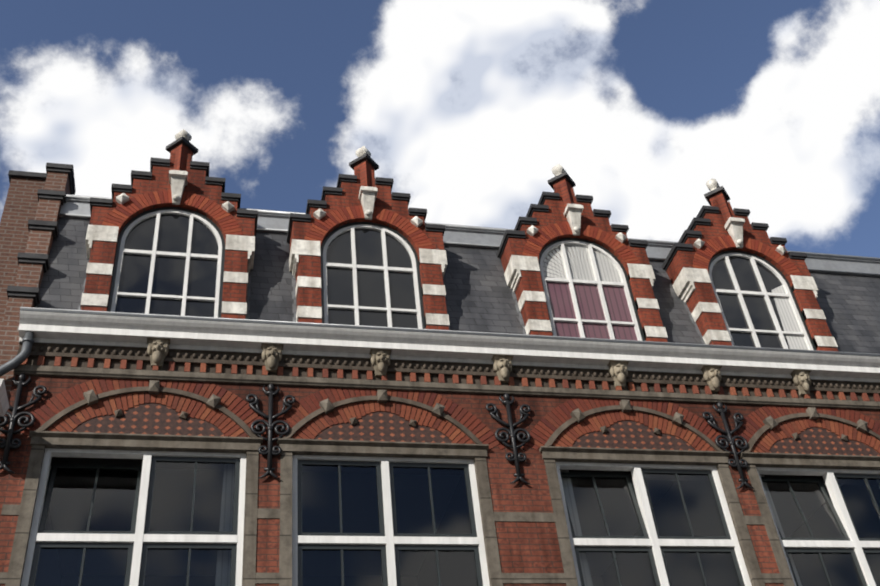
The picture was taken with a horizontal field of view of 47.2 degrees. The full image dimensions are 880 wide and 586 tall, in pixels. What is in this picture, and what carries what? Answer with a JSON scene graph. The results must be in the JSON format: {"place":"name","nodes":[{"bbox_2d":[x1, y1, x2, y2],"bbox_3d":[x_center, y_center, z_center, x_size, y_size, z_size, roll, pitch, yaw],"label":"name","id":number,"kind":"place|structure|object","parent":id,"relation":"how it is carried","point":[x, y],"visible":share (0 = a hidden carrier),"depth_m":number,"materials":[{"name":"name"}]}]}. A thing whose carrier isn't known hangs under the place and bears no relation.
{"place":"outdoors","nodes":[
{"label":"outdoors","id":0,"kind":"place"},
{"bbox_2d":[0,0,879,257],"label":"sky","id":1,"kind":"structure","parent":0,"point":[470,108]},
{"bbox_3d":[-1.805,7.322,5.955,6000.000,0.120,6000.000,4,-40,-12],"label":"ground","id":2,"kind":"structure","parent":0,"visible":0},
{"bbox_2d":[0,170,46,321],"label":"building wall","id":3,"kind":"structure","parent":2,"relation":"on","point":[20,207],"depth_m":13.21,"materials":[{"name":"brick"}]},
{"bbox_2d":[0,163,75,436],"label":"stepped party wall","id":4,"kind":"structure","parent":2,"relation":"on","point":[34,266],"depth_m":12.03,"materials":[{"name":"brick"}]},
{"bbox_2d":[0,379,8,415],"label":"wall lamp","id":5,"kind":"object","parent":4,"relation":"attached to","point":[4,405],"visible":1,"depth_m":9.93,"materials":[{"name":"white paint"}]},
{"bbox_2d":[0,331,33,376],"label":"rainwater pipe","id":6,"kind":"object","parent":4,"relation":"attached to","point":[22,356],"visible":0.94,"depth_m":10.67,"materials":[{"name":"metal"}]},
{"bbox_2d":[0,357,879,585],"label":"facade wall","id":7,"kind":"structure","parent":2,"relation":"on","point":[528,547],"depth_m":10.98,"materials":[{"name":"brick"}]},
{"bbox_2d":[0,373,46,472],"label":"wall anchor","id":8,"kind":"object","parent":7,"relation":"attached to","point":[8,443],"depth_m":10.31,"materials":[{"name":"black metal"}]},
{"bbox_2d":[147,337,169,367],"bbox_3d":[-3.121,0.641,11.131,0.250,0.343,0.196,4,-40,-12],"label":"carved head","id":9,"kind":"object","parent":7,"relation":"attached to","point":[157,350],"visible":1,"depth_m":11.11},
{"bbox_2d":[246,383,294,478],"bbox_3d":[-1.835,1.475,10.869,0.543,1.204,0.096,4,-40,-12],"label":"wall anchor","id":10,"kind":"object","parent":7,"relation":"attached to","point":[269,451],"depth_m":10.88,"materials":[{"name":"black metal"}]},
{"bbox_2d":[261,343,283,372],"bbox_3d":[-1.902,0.722,11.396,0.250,0.354,0.196,4,-40,-12],"label":"carved head","id":11,"kind":"object","parent":7,"relation":"attached to","point":[271,355],"visible":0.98,"depth_m":11.37},
{"bbox_2d":[369,348,391,376],"bbox_3d":[-0.685,0.789,11.672,0.250,0.330,0.196,4,-40,-12],"label":"carved head","id":12,"kind":"object","parent":7,"relation":"attached to","point":[380,360],"visible":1,"depth_m":11.64},
{"bbox_2d":[0,431,879,585],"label":"stone window surround","id":13,"kind":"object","parent":7,"relation":"attached to","point":[41,441],"depth_m":10.81,"materials":[{"name":"grey stone"}]},
{"bbox_2d":[13,378,879,455],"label":"arch bricks","id":14,"kind":"object","parent":7,"relation":"attached to","point":[767,440],"visible":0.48,"depth_m":11.42,"materials":[{"name":"red brick"}]},
{"bbox_2d":[13,365,879,409],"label":"string course","id":15,"kind":"object","parent":7,"relation":"attached to","point":[62,371],"visible":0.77,"depth_m":11.64,"materials":[{"name":"stone"}]},
{"bbox_2d":[17,352,879,401],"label":"dentil frieze","id":16,"kind":"object","parent":7,"relation":"attached to","point":[86,361],"visible":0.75,"depth_m":11.77,"materials":[{"name":"brick"}]},
{"bbox_2d":[18,307,879,382],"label":"cornice","id":17,"kind":"structure","parent":7,"relation":"attached to","point":[66,326],"depth_m":11.85,"materials":[{"name":"white paint"}]},
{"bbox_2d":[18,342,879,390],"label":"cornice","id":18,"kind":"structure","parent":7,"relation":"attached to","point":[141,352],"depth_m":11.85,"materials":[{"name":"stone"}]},
{"bbox_2d":[21,448,879,585],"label":"window frames","id":19,"kind":"structure","parent":7,"relation":"in","point":[138,540],"depth_m":10.66,"materials":[{"name":"white wood"}]},
{"bbox_2d":[35,462,879,585],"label":"window glass","id":20,"kind":"object","parent":19,"relation":"in","point":[429,528],"visible":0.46,"depth_m":10.69,"materials":[{"name":"black glass"}]},
{"bbox_2d":[34,217,879,353],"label":"mansard slates","id":21,"kind":"object","parent":7,"relation":"on","point":[479,296],"depth_m":13.40,"materials":[{"name":"grey stone"}]},
{"bbox_2d":[80,129,257,318],"bbox_3d":[-3.404,-0.639,12.848,2.080,3.815,0.940,4,-40,-12],"label":"dormer","id":22,"kind":"object","parent":21,"relation":"on","point":[179,182],"depth_m":12.54,"materials":[{"name":"red brick"}]},
{"bbox_2d":[78,272,250,318],"bbox_3d":[-3.291,0.097,12.127,1.970,1.410,0.282,4,-40,-12],"label":"dormer flashing","id":23,"kind":"object","parent":22,"relation":"attached to","point":[247,300],"visible":0.27,"depth_m":12.36,"materials":[{"name":"grey metal"}]},
{"bbox_2d":[287,146,449,329],"bbox_3d":[-0.976,-0.487,13.382,2.080,3.815,0.940,4,-40,-12],"label":"dormer","id":24,"kind":"object","parent":21,"relation":"on","point":[363,197],"depth_m":13.07,"materials":[{"name":"red brick"}]},
{"bbox_2d":[292,275,449,329],"bbox_3d":[-0.864,0.249,12.661,1.970,1.410,0.282,4,-40,-12],"label":"dormer flashing","id":25,"kind":"object","parent":24,"relation":"attached to","point":[294,305],"visible":0.29,"depth_m":12.61,"materials":[{"name":"grey metal"}]},
{"bbox_2d":[59,194,879,276],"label":"roof ridge flashing","id":26,"kind":"object","parent":21,"relation":"on","point":[78,207],"visible":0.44,"depth_m":14.33,"materials":[{"name":"grey metal"}]},
{"bbox_2d":[497,164,667,341],"bbox_3d":[1.885,-0.308,14.012,2.080,3.815,0.940,4,-40,-12],"label":"dormer","id":27,"kind":"object","parent":21,"relation":"on","point":[561,215],"depth_m":13.71,"materials":[{"name":"red brick"}]},
{"bbox_2d":[512,289,526,334],"bbox_3d":[1.997,0.429,13.291,1.970,1.410,0.282,4,-40,-12],"label":"dormer flashing","id":28,"kind":"object","parent":27,"relation":"attached to","point":[519,312],"visible":0.27,"depth_m":13.22,"materials":[{"name":"grey metal"}]},
{"bbox_2d":[661,178,837,351],"bbox_3d":[4.322,-0.155,14.549,2.080,3.815,0.940,4,-40,-12],"label":"dormer","id":29,"kind":"object","parent":21,"relation":"on","point":[717,230],"depth_m":14.24,"materials":[{"name":"red brick"}]},
{"bbox_2d":[683,300,705,343],"bbox_3d":[4.434,0.581,13.828,1.970,1.410,0.282,4,-40,-12],"label":"dormer flashing","id":30,"kind":"object","parent":29,"relation":"attached to","point":[695,324],"visible":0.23,"depth_m":13.75,"materials":[{"name":"grey metal"}]},
{"bbox_2d":[35,457,879,585],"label":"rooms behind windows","id":31,"kind":"object","parent":7,"relation":"attached to","point":[844,578],"visible":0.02,"depth_m":13.22,"materials":[{"name":"grey"}]},
{"bbox_2d":[36,380,879,451],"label":"arch stone","id":32,"kind":"object","parent":7,"relation":"attached to","point":[212,402],"visible":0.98,"depth_m":11.41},
{"bbox_2d":[47,393,879,455],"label":"tympanum","id":33,"kind":"object","parent":7,"relation":"attached to","point":[151,418],"visible":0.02,"depth_m":11.26,"materials":[{"name":"red brick"}]},
{"bbox_2d":[491,355,512,382],"bbox_3d":[0.756,0.884,11.985,0.250,0.343,0.196,4,-40,-12],"label":"carved head","id":34,"kind":"object","parent":7,"relation":"attached to","point":[502,365],"visible":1,"depth_m":11.95},
{"bbox_2d":[485,393,530,483],"bbox_3d":[0.823,1.642,11.454,0.543,1.204,0.096,4,-40,-12],"label":"wall anchor","id":35,"kind":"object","parent":7,"relation":"attached to","point":[516,457],"depth_m":11.46,"materials":[{"name":"black metal"}]},
{"bbox_2d":[607,360,628,387],"bbox_3d":[2.196,0.970,12.306,0.250,0.331,0.196,4,-40,-12],"label":"carved head","id":36,"kind":"object","parent":7,"relation":"attached to","point":[618,370],"visible":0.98,"depth_m":12.27},
{"bbox_2d":[701,365,721,391],"bbox_3d":[3.415,1.053,12.569,0.250,0.350,0.196,4,-40,-12],"label":"carved head","id":37,"kind":"object","parent":7,"relation":"attached to","point":[712,375],"visible":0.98,"depth_m":12.53},
{"bbox_2d":[702,401,754,488],"bbox_3d":[3.482,1.809,12.040,0.543,1.204,0.096,4,-40,-12],"label":"wall anchor","id":38,"kind":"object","parent":7,"relation":"attached to","point":[728,439],"depth_m":12.05,"materials":[{"name":"black metal"}]},
{"bbox_2d":[790,370,811,395],"bbox_3d":[4.632,1.122,12.843,0.250,0.330,0.196,4,-40,-12],"label":"carved head","id":39,"kind":"object","parent":7,"relation":"attached to","point":[802,380],"visible":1,"depth_m":12.80}
]}

